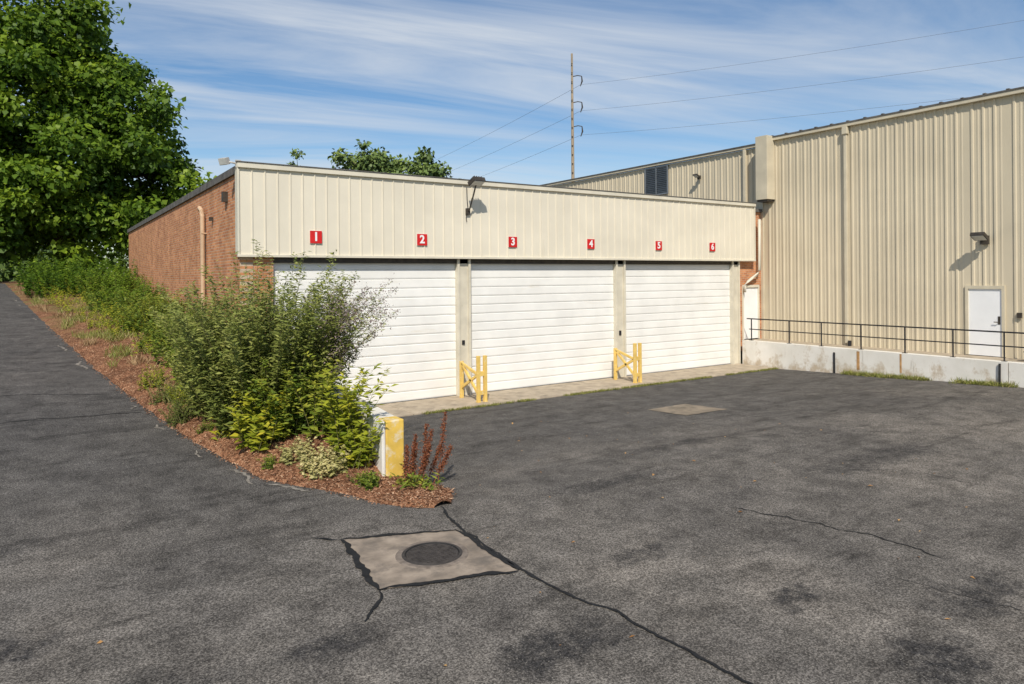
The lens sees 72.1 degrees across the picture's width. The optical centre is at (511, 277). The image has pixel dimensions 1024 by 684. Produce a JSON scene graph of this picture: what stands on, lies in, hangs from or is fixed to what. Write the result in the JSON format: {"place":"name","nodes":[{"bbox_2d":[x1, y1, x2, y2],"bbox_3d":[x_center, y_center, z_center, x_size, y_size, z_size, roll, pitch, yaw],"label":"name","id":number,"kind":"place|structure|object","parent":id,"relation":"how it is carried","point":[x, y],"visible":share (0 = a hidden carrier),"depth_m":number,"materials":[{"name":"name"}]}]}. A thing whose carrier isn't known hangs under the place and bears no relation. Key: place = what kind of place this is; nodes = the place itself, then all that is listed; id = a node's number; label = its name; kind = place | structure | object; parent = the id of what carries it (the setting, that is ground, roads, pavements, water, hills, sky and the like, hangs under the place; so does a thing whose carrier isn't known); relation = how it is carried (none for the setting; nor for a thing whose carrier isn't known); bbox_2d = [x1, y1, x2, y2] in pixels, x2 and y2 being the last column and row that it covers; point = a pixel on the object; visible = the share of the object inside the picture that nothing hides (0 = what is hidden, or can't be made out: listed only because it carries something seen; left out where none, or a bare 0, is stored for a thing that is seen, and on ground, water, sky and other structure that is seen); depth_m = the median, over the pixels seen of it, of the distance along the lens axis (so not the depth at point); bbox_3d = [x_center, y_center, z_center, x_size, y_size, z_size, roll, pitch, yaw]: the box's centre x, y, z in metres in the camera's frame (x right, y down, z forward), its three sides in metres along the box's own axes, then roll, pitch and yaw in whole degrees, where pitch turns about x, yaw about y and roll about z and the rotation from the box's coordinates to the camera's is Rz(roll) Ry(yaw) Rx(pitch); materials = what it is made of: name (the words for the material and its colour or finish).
{"place":"outdoors","nodes":[
{"label":"outdoors","id":0,"kind":"place"},
{"bbox_2d":[239,167,753,259],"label":"fascia panels","id":1,"kind":"object","parent":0,"point":[283,212],"visible":1,"depth_m":19.92,"materials":[{"name":"beige metal"}]},
{"bbox_2d":[417,234,426,245],"bbox_3d":[-2.441,-1.019,19.107,0.310,0.320,0.024,0,0,-34],"label":"dock number sign","id":2,"kind":"object","parent":1,"relation":"attached to","point":[421,239],"visible":1,"depth_m":19.10,"materials":[{"name":"red paint"}]},
{"bbox_2d":[508,236,516,246],"bbox_3d":[0.026,-1.040,20.761,0.310,0.320,0.024,0,0,-34],"label":"dock number sign","id":3,"kind":"object","parent":1,"relation":"attached to","point":[512,241],"visible":1,"depth_m":20.75,"materials":[{"name":"red paint"}]},
{"bbox_2d":[273,257,736,264],"bbox_3d":[1.378,-0.478,21.930,17.340,0.132,0.110,0,0,-34],"label":"door lintel","id":4,"kind":"structure","parent":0,"point":[397,260],"depth_m":20.44,"materials":[{"name":"brown metal"}]},
{"bbox_2d":[253,212,760,350],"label":"brick piers","id":5,"kind":"structure","parent":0,"point":[748,269],"depth_m":26.94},
{"bbox_2d":[0,283,1023,683],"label":"asphalt pavement","id":6,"kind":"structure","parent":0,"point":[140,545],"depth_m":8.16,"materials":[{"name":"grey asphalt"}]},
{"bbox_2d":[15,300,310,491],"bbox_3d":[-12.398,1.992,19.802,0.832,2.184,27.596,0,0,-42],"label":"silt along edge","id":7,"kind":"object","parent":6,"relation":"on","point":[249,477],"visible":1,"depth_m":10.46,"materials":[{"name":"soil"}]},
{"bbox_2d":[382,409,452,489],"bbox_3d":[-1.407,2.614,10.377,1.033,1.146,1.000,0,0,0],"label":"curly dock plant","id":8,"kind":"object","parent":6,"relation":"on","point":[424,465],"visible":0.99,"depth_m":10.36,"materials":[{"name":"brown plant"}]},
{"bbox_2d":[344,529,515,589],"bbox_3d":[-0.979,3.100,7.875,1.683,0.001,1.507,0,0,-18],"label":"concrete pad","id":9,"kind":"object","parent":6,"relation":"on","point":[377,558],"visible":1,"depth_m":7.68,"materials":[{"name":"beige concrete"}]},
{"bbox_2d":[395,540,468,568],"bbox_3d":[-0.893,3.091,7.872,0.820,0.020,0.820,0,0,-34],"label":"manhole cover","id":10,"kind":"object","parent":9,"relation":"on","point":[434,554],"visible":1,"depth_m":7.82,"materials":[{"name":"metal"}]},
{"bbox_2d":[5,351,1023,610],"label":"asphalt cracks","id":11,"kind":"object","parent":6,"relation":"on","point":[733,507],"visible":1,"depth_m":10.40,"materials":[{"name":"black asphalt"}]},
{"bbox_2d":[312,506,752,683],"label":"sealed cracks","id":12,"kind":"object","parent":6,"relation":"on","point":[367,571],"visible":1,"depth_m":7.33,"materials":[{"name":"black asphalt"}]},
{"bbox_2d":[97,421,973,665],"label":"fallen leaves","id":13,"kind":"object","parent":6,"relation":"on","point":[100,641],"visible":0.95,"depth_m":8.83,"materials":[{"name":"brown plant"}]},
{"bbox_2d":[376,363,772,416],"bbox_3d":[1.689,3.506,21.399,17.368,0.359,2.220,0,0,-34],"label":"concrete apron","id":14,"kind":"object","parent":6,"relation":"on","point":[407,408],"visible":0.43,"depth_m":20.73,"materials":[{"name":"beige concrete"}]},
{"bbox_2d":[459,355,487,402],"bbox_3d":[-1.057,2.734,19.255,0.310,1.250,1.010,0,0,-34],"label":"door track guard","id":15,"kind":"object","parent":14,"relation":"on","point":[464,367],"visible":1,"depth_m":18.92,"materials":[{"name":"yellow paint"}]},
{"bbox_2d":[613,343,641,382],"bbox_3d":[3.693,2.693,22.440,0.310,1.250,1.010,0,0,-34],"label":"door track guard","id":16,"kind":"object","parent":14,"relation":"on","point":[635,358],"visible":1,"depth_m":22.11,"materials":[{"name":"yellow paint"}]},
{"bbox_2d":[648,404,724,414],"bbox_3d":[4.220,3.181,16.942,1.405,0.048,1.291,0,0,-34],"label":"concrete pad","id":17,"kind":"object","parent":6,"relation":"on","point":[685,409],"visible":1,"depth_m":16.91,"materials":[{"name":"grey concrete"}]},
{"bbox_2d":[0,0,1023,268],"label":"sky","id":18,"kind":"structure","parent":0,"point":[260,80],"materials":[{"name":"blue"}]},
{"bbox_2d":[422,367,1018,414],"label":"joint grass","id":19,"kind":"structure","parent":0,"point":[916,377],"depth_m":20.91,"materials":[{"name":"green plant"}]},
{"bbox_3d":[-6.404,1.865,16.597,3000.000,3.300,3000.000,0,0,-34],"label":"ground","id":20,"kind":"structure","parent":0,"visible":0},
{"bbox_2d":[0,240,128,281],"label":"distant trees","id":21,"kind":"object","parent":20,"relation":"on","point":[7,271],"visible":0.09,"depth_m":83.69,"materials":[{"name":"green plant"}]},
{"bbox_2d":[0,0,216,270],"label":"tree","id":22,"kind":"object","parent":20,"relation":"on","point":[78,88],"visible":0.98,"depth_m":39.86,"materials":[{"name":"green plant"}]},
{"bbox_2d":[129,175,252,325],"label":"brick side wall","id":23,"kind":"structure","parent":20,"relation":"on","point":[164,248],"depth_m":21.85,"materials":[{"name":"brown brick"}]},
{"bbox_2d":[197,206,206,317],"bbox_3d":[-8.813,0.028,20.009,0.226,4.096,0.475,0,0,-34],"label":"brick wall vent pipe","id":24,"kind":"object","parent":23,"relation":"attached to","point":[202,235],"visible":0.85,"depth_m":19.82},
{"bbox_2d":[209,191,227,220],"bbox_3d":[-7.683,-1.834,18.349,0.120,0.600,1.900,0,0,-34],"label":"junction box","id":25,"kind":"object","parent":23,"relation":"attached to","point":[224,196],"visible":1,"depth_m":17.57,"materials":[{"name":"grey metal"}]},
{"bbox_2d":[127,166,762,232],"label":"roof","id":26,"kind":"structure","parent":23,"relation":"on","point":[222,177],"depth_m":21.78,"materials":[{"name":"grey metal"}]},
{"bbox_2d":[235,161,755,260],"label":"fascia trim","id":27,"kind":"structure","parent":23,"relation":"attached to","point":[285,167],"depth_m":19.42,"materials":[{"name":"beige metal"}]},
{"bbox_2d":[218,157,240,167],"bbox_3d":[-6.625,-2.691,16.470,0.503,0.235,0.255,0,0,0],"label":"floodlight","id":28,"kind":"object","parent":27,"relation":"attached to","point":[225,161],"visible":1,"depth_m":16.42,"materials":[{"name":"grey metal"}]},
{"bbox_2d":[310,230,321,243],"bbox_3d":[-4.870,-0.998,17.478,0.310,0.320,0.024,0,0,-34],"label":"dock number sign","id":29,"kind":"object","parent":27,"relation":"attached to","point":[316,237],"visible":1,"depth_m":17.47,"materials":[{"name":"red paint"}]},
{"bbox_2d":[465,176,485,221],"bbox_3d":[-1.091,-2.186,19.647,0.400,1.234,0.676,0,0,-40],"label":"floodlight","id":30,"kind":"object","parent":27,"relation":"attached to","point":[476,181],"visible":1,"depth_m":19.51,"materials":[{"name":"grey metal"}]},
{"bbox_2d":[587,239,594,248],"bbox_3d":[2.518,-1.062,22.431,0.310,0.320,0.024,0,0,-34],"label":"dock number sign","id":31,"kind":"object","parent":27,"relation":"attached to","point":[590,243],"visible":1,"depth_m":22.42,"materials":[{"name":"red paint"}]},
{"bbox_2d":[655,241,661,249],"bbox_3d":[5.034,-1.083,24.119,0.310,0.320,0.024,0,0,-34],"label":"dock number sign","id":32,"kind":"object","parent":27,"relation":"attached to","point":[658,245],"visible":1,"depth_m":24.09,"materials":[{"name":"red paint"}]},
{"bbox_2d":[709,243,714,250],"bbox_3d":[7.310,-1.103,25.644,0.310,0.320,0.024,0,0,-34],"label":"dock number sign","id":33,"kind":"object","parent":27,"relation":"attached to","point":[711,246],"visible":1,"depth_m":25.62,"materials":[{"name":"red paint"}]},
{"bbox_2d":[455,259,740,395],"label":"door posts","id":34,"kind":"object","parent":23,"relation":"attached to","point":[463,301],"depth_m":23.21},
{"bbox_2d":[273,263,455,403],"bbox_3d":[-3.724,1.459,18.564,5.090,3.855,0.060,0,0,-34],"label":"overhead door","id":35,"kind":"structure","parent":34,"relation":"attached to","point":[413,345],"depth_m":19.06,"materials":[{"name":"white paint"}]},
{"bbox_2d":[471,264,613,393],"bbox_3d":[1.052,1.419,21.767,5.550,3.855,0.060,0,0,-34],"label":"overhead door","id":36,"kind":"structure","parent":34,"relation":"attached to","point":[532,325],"depth_m":21.66,"materials":[{"name":"white paint"}]},
{"bbox_2d":[626,264,729,375],"bbox_3d":[5.961,1.377,25.058,5.430,3.855,0.060,0,0,-34],"label":"overhead door","id":37,"kind":"structure","parent":34,"relation":"attached to","point":[677,317],"depth_m":25.00,"materials":[{"name":"white paint"}]},
{"bbox_2d":[0,281,452,507],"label":"mulch bank","id":38,"kind":"structure","parent":20,"relation":"on","point":[49,318],"depth_m":11.76,"materials":[{"name":"brown wood"}]},
{"bbox_2d":[10,252,139,296],"bbox_3d":[-21.564,-0.333,38.178,9.309,2.445,16.175,0,0,-34],"label":"roadside brush","id":39,"kind":"object","parent":38,"relation":"on","point":[58,275],"visible":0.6,"depth_m":32.97,"materials":[{"name":"green plant"}]},
{"bbox_2d":[13,285,176,388],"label":"dry weed stalks","id":40,"kind":"object","parent":38,"relation":"on","point":[87,342],"visible":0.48,"depth_m":23.44,"materials":[{"name":"beige plant"}]},
{"bbox_2d":[23,286,186,403],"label":"edge grass","id":41,"kind":"structure","parent":38,"relation":"on","point":[66,322],"depth_m":20.51,"materials":[{"name":"green plant"}]},
{"bbox_2d":[73,265,144,298],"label":"shrub","id":42,"kind":"object","parent":38,"relation":"on","point":[124,277],"visible":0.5,"depth_m":30.43,"materials":[{"name":"green plant"}]},
{"bbox_2d":[37,277,185,355],"bbox_3d":[-14.156,1.144,24.196,2.072,2.521,27.048,0,0,-41],"label":"goldenrod patch","id":43,"kind":"object","parent":38,"relation":"on","point":[81,314],"visible":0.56,"depth_m":23.34,"materials":[{"name":"green plant"}]},
{"bbox_2d":[90,277,167,310],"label":"shrub","id":44,"kind":"object","parent":38,"relation":"on","point":[103,296],"visible":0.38,"depth_m":25.50,"materials":[{"name":"green plant"}]},
{"bbox_2d":[75,265,218,374],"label":"bank undergrowth","id":45,"kind":"object","parent":38,"relation":"on","point":[93,300],"visible":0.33,"depth_m":22.96,"materials":[{"name":"green plant"}]},
{"bbox_2d":[137,365,170,389],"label":"shrub","id":46,"kind":"object","parent":38,"relation":"on","point":[160,375],"visible":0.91,"depth_m":15.03,"materials":[{"name":"green plant"}]},
{"bbox_2d":[119,290,189,331],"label":"shrub","id":47,"kind":"object","parent":38,"relation":"on","point":[145,306],"visible":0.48,"depth_m":21.20,"materials":[{"name":"green plant"}]},
{"bbox_2d":[146,377,179,406],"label":"shrub","id":48,"kind":"object","parent":38,"relation":"on","point":[163,393],"visible":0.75,"depth_m":13.91,"materials":[{"name":"green plant"}]},
{"bbox_2d":[155,380,187,405],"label":"shrub","id":49,"kind":"object","parent":38,"relation":"on","point":[174,396],"visible":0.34,"depth_m":13.55,"materials":[{"name":"green plant"}]},
{"bbox_2d":[158,389,201,427],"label":"shrub","id":50,"kind":"object","parent":38,"relation":"on","point":[180,412],"visible":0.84,"depth_m":12.74,"materials":[{"name":"green plant"}]},
{"bbox_2d":[148,305,212,350],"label":"shrub","id":51,"kind":"object","parent":38,"relation":"on","point":[153,334],"visible":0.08,"depth_m":17.71,"materials":[{"name":"green plant"}]},
{"bbox_2d":[150,299,243,393],"bbox_3d":[-5.913,1.456,14.287,2.521,2.069,2.558,0,0,-34],"label":"shrub","id":52,"kind":"object","parent":38,"relation":"on","point":[170,356],"visible":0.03,"depth_m":13.92,"materials":[{"name":"green plant"}]},
{"bbox_2d":[192,419,212,433],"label":"shrub","id":53,"kind":"object","parent":38,"relation":"on","point":[203,427],"visible":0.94,"depth_m":12.14,"materials":[{"name":"green plant"}]},
{"bbox_2d":[149,278,295,421],"bbox_3d":[-5.296,1.333,13.117,2.599,2.627,2.446,0,0,-34],"label":"shrub","id":54,"kind":"object","parent":38,"relation":"on","point":[190,386],"visible":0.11,"depth_m":12.60,"materials":[{"name":"green plant"}]},
{"bbox_2d":[210,410,241,441],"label":"broadleaf weed","id":55,"kind":"object","parent":38,"relation":"on","point":[220,435],"visible":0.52,"depth_m":11.75,"materials":[{"name":"green plant"}]},
{"bbox_2d":[46,315,453,508],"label":"bark mulch chips","id":56,"kind":"object","parent":38,"relation":"on","point":[411,494],"visible":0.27,"depth_m":10.70,"materials":[{"name":"brown wood"}]},
{"bbox_2d":[224,383,299,452],"bbox_3d":[-4.035,2.238,11.243,1.051,1.104,1.022,0,0,13],"label":"broadleaf weed","id":57,"kind":"object","parent":38,"relation":"on","point":[257,438],"visible":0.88,"depth_m":11.12,"materials":[{"name":"green plant"}]},
{"bbox_2d":[256,453,285,468],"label":"shrub","id":58,"kind":"object","parent":38,"relation":"on","point":[269,463],"visible":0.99,"depth_m":10.57,"materials":[{"name":"green plant"}]},
{"bbox_2d":[149,239,399,437],"bbox_3d":[-4.134,1.027,12.554,4.141,3.394,3.950,0,0,-34],"label":"tall shrub","id":59,"kind":"object","parent":38,"relation":"on","point":[242,354],"visible":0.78,"depth_m":11.72,"materials":[{"name":"green plant"}]},
{"bbox_2d":[240,348,316,404],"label":"broadleaf weed","id":60,"kind":"object","parent":38,"relation":"on","point":[308,390],"visible":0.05,"depth_m":11.64,"materials":[{"name":"green plant"}]},
{"bbox_2d":[238,344,343,441],"bbox_3d":[-3.771,1.899,11.817,1.708,1.600,1.707,0,0,-34],"label":"shrub","id":61,"kind":"object","parent":38,"relation":"on","point":[296,422],"visible":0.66,"depth_m":11.35,"materials":[{"name":"green plant"}]},
{"bbox_2d":[275,436,316,464],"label":"variegated groundcover","id":62,"kind":"object","parent":38,"relation":"on","point":[289,450],"visible":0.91,"depth_m":10.74,"materials":[{"name":"green plant"}]},
{"bbox_2d":[296,442,350,479],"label":"variegated groundcover","id":63,"kind":"object","parent":38,"relation":"on","point":[322,463],"visible":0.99,"depth_m":10.44,"materials":[{"name":"green plant"}]},
{"bbox_2d":[281,351,382,439],"bbox_3d":[-3.099,1.899,11.460,1.377,1.496,1.466,0,0,41],"label":"broadleaf weed","id":64,"kind":"object","parent":38,"relation":"on","point":[320,416],"visible":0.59,"depth_m":11.29,"materials":[{"name":"green plant"}]},
{"bbox_2d":[316,367,397,456],"bbox_3d":[-2.484,2.109,11.079,1.295,1.402,1.343,0,0,-16],"label":"broadleaf weed","id":65,"kind":"object","parent":38,"relation":"on","point":[340,427],"visible":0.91,"depth_m":10.89,"materials":[{"name":"green plant"}]},
{"bbox_2d":[327,413,386,470],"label":"broadleaf weed","id":66,"kind":"object","parent":38,"relation":"on","point":[358,457],"visible":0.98,"depth_m":10.61,"materials":[{"name":"green plant"}]},
{"bbox_2d":[346,470,381,490],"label":"shrub","id":67,"kind":"object","parent":38,"relation":"on","point":[372,480],"visible":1,"depth_m":10.11,"materials":[{"name":"green plant"}]},
{"bbox_2d":[287,148,305,164],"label":"tree","id":68,"kind":"object","parent":20,"relation":"on","point":[296,155],"visible":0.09,"depth_m":61.95,"materials":[{"name":"green plant"}]},
{"bbox_2d":[333,389,392,461],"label":"concrete wall","id":69,"kind":"structure","parent":20,"relation":"on","point":[379,412],"depth_m":11.15,"materials":[{"name":"white concrete"}]},
{"bbox_2d":[375,416,403,475],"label":"yellow wall end","id":70,"kind":"structure","parent":20,"relation":"on","point":[390,451],"depth_m":10.65,"materials":[{"name":"paint"}]},
{"bbox_2d":[327,139,460,178],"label":"tree","id":71,"kind":"object","parent":20,"relation":"on","point":[374,161],"visible":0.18,"depth_m":58.16,"materials":[{"name":"green plant"}]},
{"bbox_2d":[571,53,582,178],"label":"utility pole","id":72,"kind":"object","parent":20,"relation":"on","point":[572,139],"visible":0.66,"depth_m":69.91,"materials":[{"name":"brown wood"}]},
{"bbox_2d":[445,20,1023,174],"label":"power lines","id":73,"kind":"object","parent":72,"relation":"attached to","point":[745,93],"visible":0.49,"depth_m":60.63,"materials":[{"name":"metal"}]},
{"bbox_2d":[542,86,1023,358],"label":"metal warehouse","id":74,"kind":"structure","parent":20,"relation":"on","point":[876,220],"depth_m":23.45,"materials":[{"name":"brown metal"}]},
{"bbox_2d":[693,174,700,178],"bbox_3d":[7.901,-4.297,30.027,0.322,0.210,0.228,0,0,-34],"label":"wall light","id":75,"kind":"object","parent":74,"relation":"attached to","point":[697,176],"visible":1,"depth_m":30.00,"materials":[{"name":"grey metal"}]},
{"bbox_2d":[742,285,759,339],"bbox_3d":[9.207,1.346,27.228,1.020,2.090,0.130,0,0,-34],"label":"side entry door","id":76,"kind":"structure","parent":74,"relation":"in","point":[750,303],"depth_m":27.23,"materials":[{"name":"white paint"}]},
{"bbox_2d":[743,219,760,291],"bbox_3d":[9.204,-0.829,26.994,0.828,2.800,0.132,0,0,-21],"label":"corner drainpipe","id":77,"kind":"object","parent":74,"relation":"attached to","point":[759,256],"visible":1,"depth_m":27.06,"materials":[{"name":"beige metal"}]},
{"bbox_2d":[970,232,989,244],"bbox_3d":[13.922,-1.154,20.874,0.559,0.351,0.380,0,0,-34],"label":"wall light","id":78,"kind":"object","parent":74,"relation":"attached to","point":[983,237],"visible":1,"depth_m":20.80,"materials":[{"name":"grey metal"}]},
{"bbox_2d":[965,285,1005,356],"bbox_3d":[14.161,1.299,21.057,0.123,2.100,1.060,0,0,-34],"label":"steel entry door","id":79,"kind":"structure","parent":74,"relation":"in","point":[985,306],"depth_m":21.06,"materials":[{"name":"white paint"}]},
{"bbox_2d":[742,340,1023,387],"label":"retaining wall","id":80,"kind":"structure","parent":20,"relation":"on","point":[804,357],"depth_m":22.36,"materials":[{"name":"paint"}]},
{"bbox_2d":[747,318,1023,361],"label":"pipe handrail","id":81,"kind":"object","parent":80,"relation":"on","point":[905,339],"visible":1,"depth_m":21.81,"materials":[{"name":"black metal"}]},
{"bbox_2d":[752,339,1023,361],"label":"walkway slab","id":82,"kind":"structure","parent":20,"relation":"on","point":[920,352],"depth_m":22.84,"materials":[{"name":"concrete"}]},
{"bbox_2d":[848,340,1000,383],"bbox_3d":[12.610,2.651,21.931,0.146,0.917,5.382,0,0,-19],"label":"drain hose","id":83,"kind":"object","parent":20,"relation":"on","point":[999,365],"visible":0.79,"depth_m":19.41,"materials":[{"name":"black rubber"}]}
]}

